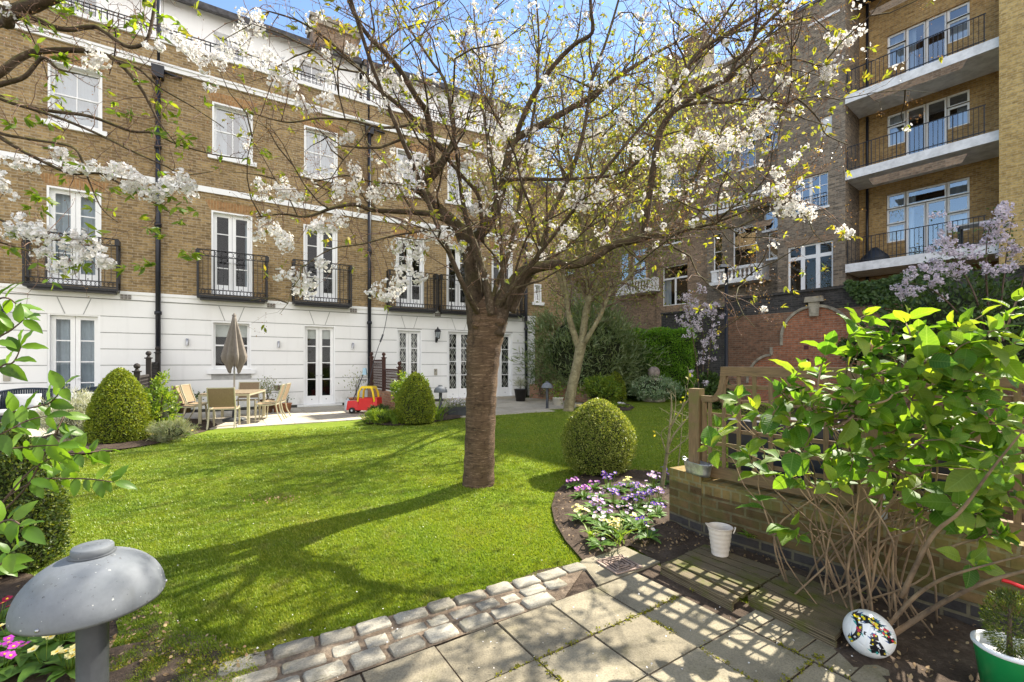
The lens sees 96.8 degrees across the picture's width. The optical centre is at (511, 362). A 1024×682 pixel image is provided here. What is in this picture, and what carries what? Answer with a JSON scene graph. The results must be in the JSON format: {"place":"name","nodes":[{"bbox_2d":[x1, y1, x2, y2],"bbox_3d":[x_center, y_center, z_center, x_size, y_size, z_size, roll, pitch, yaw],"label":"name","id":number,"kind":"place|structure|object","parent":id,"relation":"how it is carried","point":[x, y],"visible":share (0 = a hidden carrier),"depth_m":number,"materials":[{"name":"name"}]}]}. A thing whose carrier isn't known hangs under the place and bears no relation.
{"place":"outdoors","nodes":[
{"label":"outdoors","id":0,"kind":"place"},
{"bbox_2d":[109,607,257,681],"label":"worn ground","id":1,"kind":"structure","parent":0,"point":[209,679],"depth_m":2.21,"materials":[{"name":"soil"}]},
{"bbox_2d":[0,405,367,436],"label":"terrace paving","id":2,"kind":"structure","parent":0,"point":[307,415],"depth_m":12.10,"materials":[{"name":"beige stone"}]},
{"bbox_2d":[132,346,160,401],"bbox_3d":[-8.953,0.510,11.211,0.150,1.920,3.900,0,0,-33],"label":"lattice screen","id":3,"kind":"object","parent":2,"relation":"on","point":[152,370],"visible":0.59,"depth_m":11.16,"materials":[{"name":"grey wood"}]},
{"bbox_2d":[206,387,239,429],"bbox_3d":[-6.495,1.011,10.256,0.544,0.919,0.614,0,0,-21],"label":"dining chair","id":4,"kind":"object","parent":2,"relation":"on","point":[221,398],"visible":1,"depth_m":10.05,"materials":[{"name":"beige fabric"}]},
{"bbox_2d":[198,389,264,423],"bbox_3d":[-6.980,1.097,11.450,1.050,0.735,1.750,0,0,-17],"label":"dining table","id":5,"kind":"object","parent":2,"relation":"on","point":[245,392],"visible":0.62,"depth_m":10.77,"materials":[{"name":"brown wood"}]},
{"bbox_2d":[220,313,247,421],"bbox_3d":[-6.960,0.115,11.400,0.554,2.700,0.554,0,0,-22],"label":"parasol","id":6,"kind":"object","parent":2,"relation":"on","point":[233,354],"visible":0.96,"depth_m":11.29,"materials":[{"name":"fabric"}]},
{"bbox_2d":[236,382,259,415],"bbox_3d":[-7.344,1.011,12.609,0.544,0.919,0.614,0,0,-17],"label":"dining chair","id":7,"kind":"object","parent":2,"relation":"on","point":[249,385],"visible":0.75,"depth_m":12.82,"materials":[{"name":"beige fabric"}]},
{"bbox_2d":[346,386,381,413],"bbox_3d":[-4.277,1.074,13.176,0.900,0.779,0.518,0,0,4],"label":"toy car","id":8,"kind":"object","parent":2,"relation":"on","point":[359,404],"visible":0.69,"depth_m":12.97,"materials":[{"name":"red plastic"}]},
{"bbox_2d":[370,352,402,390],"bbox_3d":[-4.087,0.555,14.557,0.150,1.830,3.250,0,0,-32],"label":"lattice screen","id":9,"kind":"object","parent":2,"relation":"on","point":[384,374],"visible":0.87,"depth_m":14.55,"materials":[{"name":"brown wood"}]},
{"bbox_2d":[199,0,813,188],"label":"sky","id":10,"kind":"structure","parent":0,"point":[229,5],"materials":[{"name":"blue"}]},
{"bbox_2d":[435,398,581,417],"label":"terrace paving","id":11,"kind":"structure","parent":0,"point":[513,406],"depth_m":15.11,"materials":[{"name":"grey stone"}]},
{"bbox_2d":[522,324,558,397],"bbox_3d":[1.094,-0.046,16.874,1.466,2.778,0.783,0,0,0],"label":"climbing shrub","id":12,"kind":"object","parent":11,"relation":"on","point":[540,379],"visible":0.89,"depth_m":16.86,"materials":[{"name":"green plant"}]},
{"bbox_2d":[19,397,1000,681],"bbox_3d":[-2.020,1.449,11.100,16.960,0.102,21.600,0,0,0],"label":"lawn","id":13,"kind":"structure","parent":0,"point":[633,402],"depth_m":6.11,"materials":[{"name":"green plant"}]},
{"bbox_2d":[0,572,230,681],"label":"flower bed","id":14,"kind":"object","parent":13,"relation":"on","point":[9,584],"visible":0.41,"depth_m":2.26,"materials":[{"name":"soil"}]},
{"bbox_2d":[0,634,38,676],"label":"primrose","id":15,"kind":"object","parent":14,"relation":"on","point":[7,653],"visible":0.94,"depth_m":2.16,"materials":[{"name":"pink plant"}]},
{"bbox_2d":[0,637,64,667],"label":"primrose","id":16,"kind":"object","parent":14,"relation":"on","point":[20,662],"visible":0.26,"depth_m":2.25,"materials":[{"name":"green plant"}]},
{"bbox_2d":[0,423,74,575],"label":"clipped box","id":17,"kind":"object","parent":14,"relation":"on","point":[51,510],"visible":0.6,"depth_m":3.23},
{"bbox_2d":[0,636,74,681],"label":"primrose","id":18,"kind":"object","parent":14,"relation":"on","point":[27,667],"visible":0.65,"depth_m":2.16,"materials":[{"name":"green plant"}]},
{"bbox_2d":[23,631,74,660],"bbox_3d":[-2.319,1.393,2.354,0.271,0.145,0.288,0,0,0],"label":"primrose","id":19,"kind":"object","parent":14,"relation":"on","point":[70,637],"visible":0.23,"depth_m":2.33,"materials":[{"name":"green plant"}]},
{"bbox_2d":[28,644,74,681],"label":"primrose","id":20,"kind":"object","parent":14,"relation":"on","point":[60,671],"visible":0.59,"depth_m":2.11,"materials":[{"name":"green plant"}]},
{"bbox_2d":[0,282,136,576],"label":"leafy shrub","id":21,"kind":"object","parent":14,"relation":"on","point":[68,466],"visible":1,"depth_m":1.59,"materials":[{"name":"green plant"}]},
{"bbox_2d":[6,539,166,681],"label":"bollard light","id":22,"kind":"object","parent":14,"relation":"on","point":[86,592],"visible":1,"depth_m":1.51,"materials":[{"name":"metal"}]},
{"bbox_2d":[0,0,272,303],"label":"cherry tree","id":23,"kind":"object","parent":14,"relation":"on","point":[13,13],"visible":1,"depth_m":3.38,"materials":[{"name":"white plant"}]},
{"bbox_2d":[41,418,216,456],"bbox_3d":[-7.899,1.438,9.577,2.967,0.065,5.352,0,0,-41],"label":"flower bed","id":24,"kind":"object","parent":13,"relation":"on","point":[135,443],"visible":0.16,"depth_m":8.21,"materials":[{"name":"soil"}]},
{"bbox_2d":[33,384,92,434],"bbox_3d":[-8.529,1.007,8.996,1.657,1.181,1.319,0,0,0],"label":"silver lavender","id":25,"kind":"object","parent":24,"relation":"on","point":[83,401],"visible":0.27,"depth_m":8.77,"materials":[{"name":"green plant"}]},
{"bbox_2d":[80,367,155,443],"bbox_3d":[-7.214,0.759,8.373,1.046,1.360,1.044,0,0,0],"label":"clipped yew","id":26,"kind":"object","parent":24,"relation":"on","point":[118,409],"visible":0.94,"depth_m":8.10,"materials":[{"name":"green plant"}]},
{"bbox_2d":[143,369,182,426],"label":"mixed shrub","id":27,"kind":"object","parent":24,"relation":"on","point":[161,403],"visible":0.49,"depth_m":8.93,"materials":[{"name":"green plant"}]},
{"bbox_2d":[146,416,200,442],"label":"curry plant","id":28,"kind":"object","parent":24,"relation":"on","point":[171,429],"visible":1,"depth_m":8.39,"materials":[{"name":"plant"}]},
{"bbox_2d":[365,407,462,425],"bbox_3d":[-2.562,1.438,12.903,2.676,0.065,4.658,0,0,0],"label":"flower bed","id":29,"kind":"object","parent":13,"relation":"on","point":[446,416],"visible":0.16,"depth_m":11.71,"materials":[{"name":"soil"}]},
{"bbox_2d":[358,407,396,424],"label":"herb clump","id":30,"kind":"object","parent":29,"relation":"on","point":[376,416],"visible":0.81,"depth_m":10.86,"materials":[{"name":"green plant"}]},
{"bbox_2d":[394,371,436,423],"bbox_3d":[-2.329,0.836,11.010,1.015,1.245,1.016,0,0,0],"label":"clipped yew","id":31,"kind":"object","parent":29,"relation":"on","point":[414,402],"visible":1,"depth_m":10.71,"materials":[{"name":"green plant"}]},
{"bbox_2d":[442,396,465,415],"bbox_3d":[-1.509,1.201,12.612,1.018,0.528,0.615,0,0,0],"label":"trough planter","id":32,"kind":"object","parent":29,"relation":"on","point":[458,408],"visible":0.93,"depth_m":12.49,"materials":[{"name":"grey metal"}]},
{"bbox_2d":[0,468,979,681],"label":"leaf litter","id":33,"kind":"object","parent":13,"relation":"on","point":[971,677],"visible":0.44,"depth_m":2.39,"materials":[{"name":"brown plant"}]},
{"bbox_2d":[142,0,942,488],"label":"cherry tree","id":34,"kind":"object","parent":13,"relation":"on","point":[488,308],"visible":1,"depth_m":4.64,"materials":[{"name":"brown plant"}]},
{"bbox_2d":[532,182,567,383],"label":"brick house","id":35,"kind":"structure","parent":13,"relation":"on","point":[538,296],"depth_m":19.68,"materials":[{"name":"brown brick"}]},
{"bbox_2d":[530,383,591,401],"bbox_3d":[2.362,1.190,18.271,1.600,0.560,3.052,0,0,-44],"label":"brick planter","id":36,"kind":"object","parent":13,"relation":"on","point":[578,398],"visible":0.28,"depth_m":17.80,"materials":[{"name":"brick"}]},
{"bbox_2d":[505,283,673,400],"bbox_3d":[2.901,-0.835,17.361,4.964,5.170,4.972,0,0,-40],"label":"oleander","id":37,"kind":"object","parent":13,"relation":"on","point":[604,354],"visible":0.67,"depth_m":16.96,"materials":[{"name":"green plant"}]},
{"bbox_2d":[575,403,633,410],"bbox_3d":[3.094,1.438,14.939,1.813,0.064,2.539,0,0,14],"label":"flower bed","id":38,"kind":"object","parent":13,"relation":"on","point":[626,408],"visible":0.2,"depth_m":14.42,"materials":[{"name":"soil"}]},
{"bbox_2d":[576,373,624,402],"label":"evergreen shrub","id":39,"kind":"object","parent":38,"relation":"on","point":[600,386],"visible":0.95,"depth_m":15.94,"materials":[{"name":"green plant"}]},
{"bbox_2d":[580,546,659,586],"bbox_3d":[0.705,1.483,3.358,0.631,0.034,0.447,0,0,-34],"label":"concrete apron","id":40,"kind":"object","parent":13,"relation":"on","point":[599,574],"visible":0.61,"depth_m":3.30,"materials":[{"name":"beige concrete"}]},
{"bbox_2d":[596,554,642,574],"bbox_3d":[0.773,1.459,3.289,0.238,0.012,0.238,0,0,-27],"label":"drain cover","id":41,"kind":"object","parent":40,"relation":"on","point":[618,564],"visible":1,"depth_m":3.28,"materials":[{"name":"metal"}]},
{"bbox_2d":[552,469,697,559],"bbox_3d":[1.213,1.444,4.762,1.586,0.065,3.073,0,0,14],"label":"flower bed","id":42,"kind":"object","parent":13,"relation":"on","point":[575,540],"visible":0.47,"depth_m":4.15,"materials":[{"name":"soil"}]},
{"bbox_2d":[559,398,638,475],"bbox_3d":[1.145,0.947,6.023,1.018,0.968,1.026,0,0,44],"label":"clipped box","id":43,"kind":"object","parent":42,"relation":"on","point":[598,437],"visible":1,"depth_m":5.71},
{"bbox_2d":[653,366,698,489],"bbox_3d":[1.847,0.777,5.084,0.513,1.466,0.211,0,0,0],"label":"twiggy shrub","id":44,"kind":"object","parent":42,"relation":"on","point":[667,452],"visible":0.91,"depth_m":5.09,"materials":[{"name":"brown plant"}]},
{"bbox_2d":[620,341,656,399],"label":"evergreen shrub","id":45,"kind":"object","parent":13,"relation":"on","point":[642,366],"visible":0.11,"depth_m":17.77,"materials":[{"name":"green plant"}]},
{"bbox_2d":[444,2,846,411],"bbox_3d":[2.640,-4.428,12.118,9.249,12.249,8.246,0,0,0],"label":"slender tree","id":46,"kind":"object","parent":13,"relation":"on","point":[580,342],"visible":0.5,"depth_m":12.89,"materials":[{"name":"green plant"}]},
{"bbox_2d":[625,374,683,400],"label":"variegated shrub","id":47,"kind":"object","parent":13,"relation":"on","point":[652,388],"visible":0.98,"depth_m":16.82,"materials":[{"name":"green plant"}]},
{"bbox_2d":[632,535,985,681],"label":"soil strip","id":48,"kind":"object","parent":13,"relation":"on","point":[938,647],"visible":0.39,"depth_m":2.35,"materials":[{"name":"brown soil"}]},
{"bbox_2d":[660,544,782,610],"bbox_3d":[1.417,1.452,3.118,0.685,0.080,0.563,0,0,-38],"label":"decking tile","id":49,"kind":"object","parent":48,"relation":"on","point":[730,581],"visible":0.91,"depth_m":3.05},
{"bbox_2d":[705,522,735,557],"bbox_3d":[1.532,1.303,3.347,0.175,0.223,0.175,0,0,-25],"label":"pail","id":50,"kind":"object","parent":49,"relation":"on","point":[720,534],"visible":1,"depth_m":3.30,"materials":[{"name":"white ceramic"}]},
{"bbox_2d":[748,570,860,647],"bbox_3d":[1.777,1.452,2.725,0.637,0.081,0.478,0,0,-37],"label":"decking tile","id":51,"kind":"object","parent":48,"relation":"on","point":[777,598],"visible":0.81,"depth_m":2.66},
{"bbox_2d":[697,287,1023,636],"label":"hydrangea","id":52,"kind":"object","parent":48,"relation":"on","point":[970,486],"visible":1,"depth_m":2.25,"materials":[{"name":"plant"}]},
{"bbox_2d":[842,609,896,658],"bbox_3d":[1.804,1.370,2.300,0.216,0.216,0.216,0,0,0],"label":"football","id":53,"kind":"object","parent":48,"relation":"on","point":[869,633],"visible":0.98,"depth_m":2.24,"materials":[{"name":"white"}]},
{"bbox_2d":[970,585,1023,681],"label":"plant pot","id":54,"kind":"object","parent":48,"relation":"on","point":[999,654],"visible":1,"depth_m":1.98,"materials":[{"name":"green plastic"}]},
{"bbox_2d":[669,465,1023,637],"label":"brick wall","id":55,"kind":"structure","parent":13,"relation":"on","point":[696,503],"depth_m":3.11,"materials":[{"name":"brown brick"}]},
{"bbox_2d":[682,456,713,477],"bbox_3d":[1.581,0.894,3.880,0.124,0.121,0.346,0,0,-19],"label":"galvanised trough","id":56,"kind":"object","parent":55,"relation":"on","point":[702,469],"visible":0.93,"depth_m":3.82,"materials":[{"name":"metal"}]},
{"bbox_2d":[689,361,1023,541],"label":"trellis fence","id":57,"kind":"object","parent":55,"relation":"on","point":[699,399],"visible":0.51,"depth_m":3.45,"materials":[{"name":"wood"}]},
{"bbox_2d":[726,415,976,513],"bbox_3d":[2.610,1.000,3.554,0.600,1.000,1.620,0,0,-38],"label":"storage box","id":58,"kind":"object","parent":13,"relation":"on","point":[745,439],"visible":0.07,"depth_m":3.66,"materials":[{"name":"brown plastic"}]},
{"bbox_2d":[334,565,855,681],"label":"paving bedding","id":59,"kind":"object","parent":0,"point":[584,581],"visible":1,"depth_m":2.78,"materials":[{"name":"concrete"}]},
{"bbox_2d":[217,562,586,681],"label":"sett edging","id":60,"kind":"object","parent":59,"relation":"on","point":[533,593],"visible":0.92,"depth_m":2.46,"materials":[{"name":"stone"}]},
{"bbox_2d":[257,568,582,681],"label":"sett bedding","id":61,"kind":"object","parent":59,"relation":"on","point":[569,579],"visible":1,"depth_m":2.44,"materials":[{"name":"soil"}]},
{"bbox_2d":[339,573,851,681],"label":"paving slabs","id":62,"kind":"structure","parent":59,"relation":"on","point":[642,641],"depth_m":2.33,"materials":[{"name":"stone"}]},
{"bbox_2d":[71,588,850,681],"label":"moss","id":63,"kind":"object","parent":62,"relation":"on","point":[545,665],"visible":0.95,"depth_m":2.25,"materials":[{"name":"green plant"}]},
{"bbox_2d":[565,138,659,335],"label":"mansion block","id":64,"kind":"structure","parent":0,"point":[650,311],"depth_m":28.35,"materials":[{"name":"brown brick"}]},
{"bbox_2d":[735,610,889,681],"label":"brick paving","id":65,"kind":"structure","parent":0,"point":[838,662],"depth_m":2.36,"materials":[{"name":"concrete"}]},
{"bbox_2d":[682,401,1023,430],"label":"ground","id":66,"kind":"structure","parent":0,"point":[794,411],"depth_m":14.16,"materials":[{"name":"soil"}]},
{"bbox_2d":[0,0,162,420],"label":"terraced house","id":67,"kind":"structure","parent":66,"relation":"on","point":[100,329],"depth_m":12.20,"materials":[{"name":"brick"}]},
{"bbox_2d":[47,313,99,405],"bbox_3d":[-11.662,0.080,12.166,1.030,2.720,0.368,0,0,-33],"label":"french door","id":68,"kind":"structure","parent":67,"relation":"in","point":[73,340],"depth_m":12.17,"materials":[{"name":"white paint"}]},
{"bbox_2d":[47,185,100,285],"bbox_3d":[-11.658,-3.315,12.170,1.060,2.530,0.371,0,0,-33],"label":"french door","id":69,"kind":"structure","parent":67,"relation":"in","point":[77,215],"depth_m":12.15,"materials":[{"name":"white paint"}]},
{"bbox_2d":[41,58,107,136],"bbox_3d":[-11.625,-6.990,12.155,1.280,1.740,0.430,0,0,-33],"label":"sash window","id":70,"kind":"structure","parent":67,"relation":"in","point":[78,96],"depth_m":12.24,"materials":[{"name":"white paint"}]},
{"bbox_2d":[151,0,368,413],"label":"terraced house","id":71,"kind":"structure","parent":66,"relation":"on","point":[315,357],"depth_m":14.45,"materials":[{"name":"brick"}]},
{"bbox_2d":[212,28,245,62],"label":"sash window","id":72,"kind":"structure","parent":71,"relation":"in","point":[219,34],"depth_m":15.26,"materials":[{"name":"white paint"}]},
{"bbox_2d":[207,321,254,373],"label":"sash window","id":73,"kind":"structure","parent":71,"relation":"in","point":[219,329],"depth_m":14.09,"materials":[{"name":"white paint"}]},
{"bbox_2d":[211,210,251,296],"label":"french door","id":74,"kind":"structure","parent":71,"relation":"in","point":[232,234],"depth_m":14.29,"materials":[{"name":"white paint"}]},
{"bbox_2d":[208,101,256,167],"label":"sash window","id":75,"kind":"structure","parent":71,"relation":"in","point":[218,110],"depth_m":14.12,"materials":[{"name":"white glass"}]},
{"bbox_2d":[298,57,325,87],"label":"sash window","id":76,"kind":"structure","parent":71,"relation":"in","point":[310,69],"depth_m":16.68,"materials":[{"name":"white paint"}]},
{"bbox_2d":[303,325,334,404],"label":"french door","id":77,"kind":"structure","parent":71,"relation":"in","point":[319,340],"depth_m":15.61,"materials":[{"name":"white paint"}]},
{"bbox_2d":[303,224,336,301],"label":"french door","id":78,"kind":"structure","parent":71,"relation":"in","point":[313,245],"depth_m":15.66,"materials":[{"name":"white paint"}]},
{"bbox_2d":[300,125,341,183],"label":"sash window","id":79,"kind":"structure","parent":71,"relation":"in","point":[308,141],"depth_m":15.54,"materials":[{"name":"white paint"}]},
{"bbox_2d":[305,11,360,55],"bbox_3d":[-7.169,-12.444,18.319,1.960,2.601,1.260,0,0,-33],"label":"chimney stack","id":80,"kind":"object","parent":71,"relation":"on","point":[338,37],"visible":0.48,"depth_m":17.82,"materials":[{"name":"brown brick"}]},
{"bbox_2d":[359,58,535,400],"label":"terraced house","id":81,"kind":"structure","parent":66,"relation":"on","point":[416,315],"depth_m":17.42,"materials":[{"name":"brick"}]},
{"bbox_2d":[393,148,424,199],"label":"sash window","id":82,"kind":"structure","parent":81,"relation":"in","point":[400,154],"depth_m":17.05,"materials":[{"name":"white paint"}]},
{"bbox_2d":[397,329,421,380],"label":"french door","id":83,"kind":"structure","parent":81,"relation":"in","point":[409,342],"depth_m":17.10,"materials":[{"name":"white paint"}]},
{"bbox_2d":[396,237,423,307],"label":"french door","id":84,"kind":"structure","parent":81,"relation":"in","point":[408,293],"depth_m":17.17,"materials":[{"name":"white paint"}]},
{"bbox_2d":[446,244,465,309],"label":"french door","id":85,"kind":"structure","parent":81,"relation":"in","point":[456,288],"depth_m":17.91,"materials":[{"name":"white paint"}]},
{"bbox_2d":[447,330,467,397],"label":"french door","id":86,"kind":"structure","parent":81,"relation":"in","point":[456,340],"depth_m":17.95,"materials":[{"name":"white paint"}]},
{"bbox_2d":[445,160,471,207],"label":"sash window","id":87,"kind":"structure","parent":81,"relation":"in","point":[452,171],"depth_m":18.00,"materials":[{"name":"white paint"}]},
{"bbox_2d":[496,333,512,395],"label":"french door","id":88,"kind":"structure","parent":81,"relation":"in","point":[505,371],"depth_m":18.95,"materials":[{"name":"white paint"}]},
{"bbox_2d":[644,29,713,327],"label":"mansion block","id":89,"kind":"structure","parent":66,"relation":"on","point":[675,287],"depth_m":25.32,"materials":[{"name":"brown brick"}]},
{"bbox_2d":[663,263,686,305],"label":"french window","id":90,"kind":"structure","parent":89,"relation":"in","point":[677,287],"depth_m":26.64,"materials":[{"name":"white paint"}]},
{"bbox_2d":[674,284,728,388],"bbox_3d":[6.103,-0.544,14.606,1.858,4.192,1.219,0,0,0],"label":"flowering shrub","id":91,"kind":"object","parent":66,"relation":"on","point":[703,342],"visible":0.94,"depth_m":14.60,"materials":[{"name":"purple plant"}]},
{"bbox_2d":[694,371,731,408],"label":"evergreen shrub","id":92,"kind":"object","parent":66,"relation":"on","point":[713,379],"visible":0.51,"depth_m":14.40,"materials":[{"name":"green plant"}]},
{"bbox_2d":[717,264,730,389],"bbox_3d":[7.252,-0.918,15.553,0.380,4.837,0.265,0,0,0],"label":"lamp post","id":93,"kind":"object","parent":66,"relation":"on","point":[726,317],"visible":0.52,"depth_m":15.55,"materials":[{"name":"black metal"}]},
{"bbox_2d":[697,34,777,307],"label":"mansion block","id":94,"kind":"structure","parent":66,"relation":"on","point":[732,250],"depth_m":22.57,"materials":[{"name":"brick"}]},
{"bbox_2d":[732,224,756,267],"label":"sash window","id":95,"kind":"structure","parent":94,"relation":"in","point":[744,261],"depth_m":23.34,"materials":[{"name":"white paint"}]},
{"bbox_2d":[661,265,1023,418],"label":"garden wall","id":96,"kind":"structure","parent":66,"relation":"on","point":[763,341],"depth_m":15.84,"materials":[{"name":"brick"}]},
{"bbox_2d":[837,322,890,366],"bbox_3d":[9.735,-0.478,12.650,1.396,1.379,1.319,0,0,45],"label":"shrub","id":97,"kind":"object","parent":96,"relation":"attached to","point":[843,342],"visible":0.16,"depth_m":12.53,"materials":[{"name":"green plant"}]},
{"bbox_2d":[842,262,955,307],"bbox_3d":[11.172,-2.166,13.231,0.321,1.159,2.599,0,0,-38],"label":"ivy","id":98,"kind":"object","parent":96,"relation":"attached to","point":[857,290],"visible":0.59,"depth_m":13.53,"materials":[{"name":"green plant"}]},
{"bbox_2d":[776,0,1023,291],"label":"mansion block","id":99,"kind":"structure","parent":66,"relation":"on","point":[956,152],"depth_m":17.98,"materials":[{"name":"brick"}]},
{"bbox_2d":[791,172,829,215],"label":"window","id":100,"kind":"structure","parent":99,"relation":"in","point":[821,194],"depth_m":19.57,"materials":[{"name":"glass"}]},
{"bbox_2d":[788,240,832,290],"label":"french door","id":101,"kind":"structure","parent":99,"relation":"in","point":[816,254],"depth_m":19.70,"materials":[{"name":"white paint"}]},
{"bbox_2d":[887,177,969,255],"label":"french window","id":102,"kind":"structure","parent":99,"relation":"in","point":[912,214],"depth_m":18.07,"materials":[{"name":"glass"}]},
{"bbox_2d":[888,1,969,71],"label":"french window","id":103,"kind":"structure","parent":99,"relation":"in","point":[913,34],"depth_m":18.03,"materials":[{"name":"glass"}]},
{"bbox_2d":[888,89,969,154],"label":"french window","id":104,"kind":"structure","parent":99,"relation":"in","point":[937,109],"depth_m":18.05,"materials":[{"name":"white paint"}]},
{"bbox_2d":[841,263,1023,371],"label":"hedge","id":105,"kind":"object","parent":66,"relation":"on","point":[961,298],"visible":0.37,"depth_m":9.79,"materials":[{"name":"green plant"}]},
{"bbox_2d":[883,200,1023,340],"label":"flowering shrub","id":106,"kind":"object","parent":66,"relation":"on","point":[993,236],"visible":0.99,"depth_m":9.28,"materials":[{"name":"purple plant"}]},
{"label":"planting bed","id":107,"kind":"structure","parent":0,"visible":0},
{"bbox_2d":[535,97,688,317],"bbox_3d":[4.421,-6.188,24.259,9.537,15.201,6.900,0,0,0],"label":"spring tree","id":108,"kind":"object","parent":107,"relation":"on","point":[580,183],"visible":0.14,"depth_m":23.32,"materials":[{"name":"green plant"}]},
{"bbox_2d":[621,326,697,400],"bbox_3d":[5.917,0.036,18.620,3.213,3.096,1.853,0,0,22],"label":"clipped hedge","id":109,"kind":"object","parent":107,"relation":"on","point":[682,357],"visible":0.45,"depth_m":17.77,"materials":[{"name":"green plant"}]},
{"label":"terrace paving","id":110,"kind":"structure","parent":0,"visible":0},
{"bbox_2d":[0,388,76,418],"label":"garden sofa","id":111,"kind":"object","parent":110,"relation":"on","point":[22,395],"visible":0.3,"depth_m":10.32,"materials":[{"name":"white fabric"}]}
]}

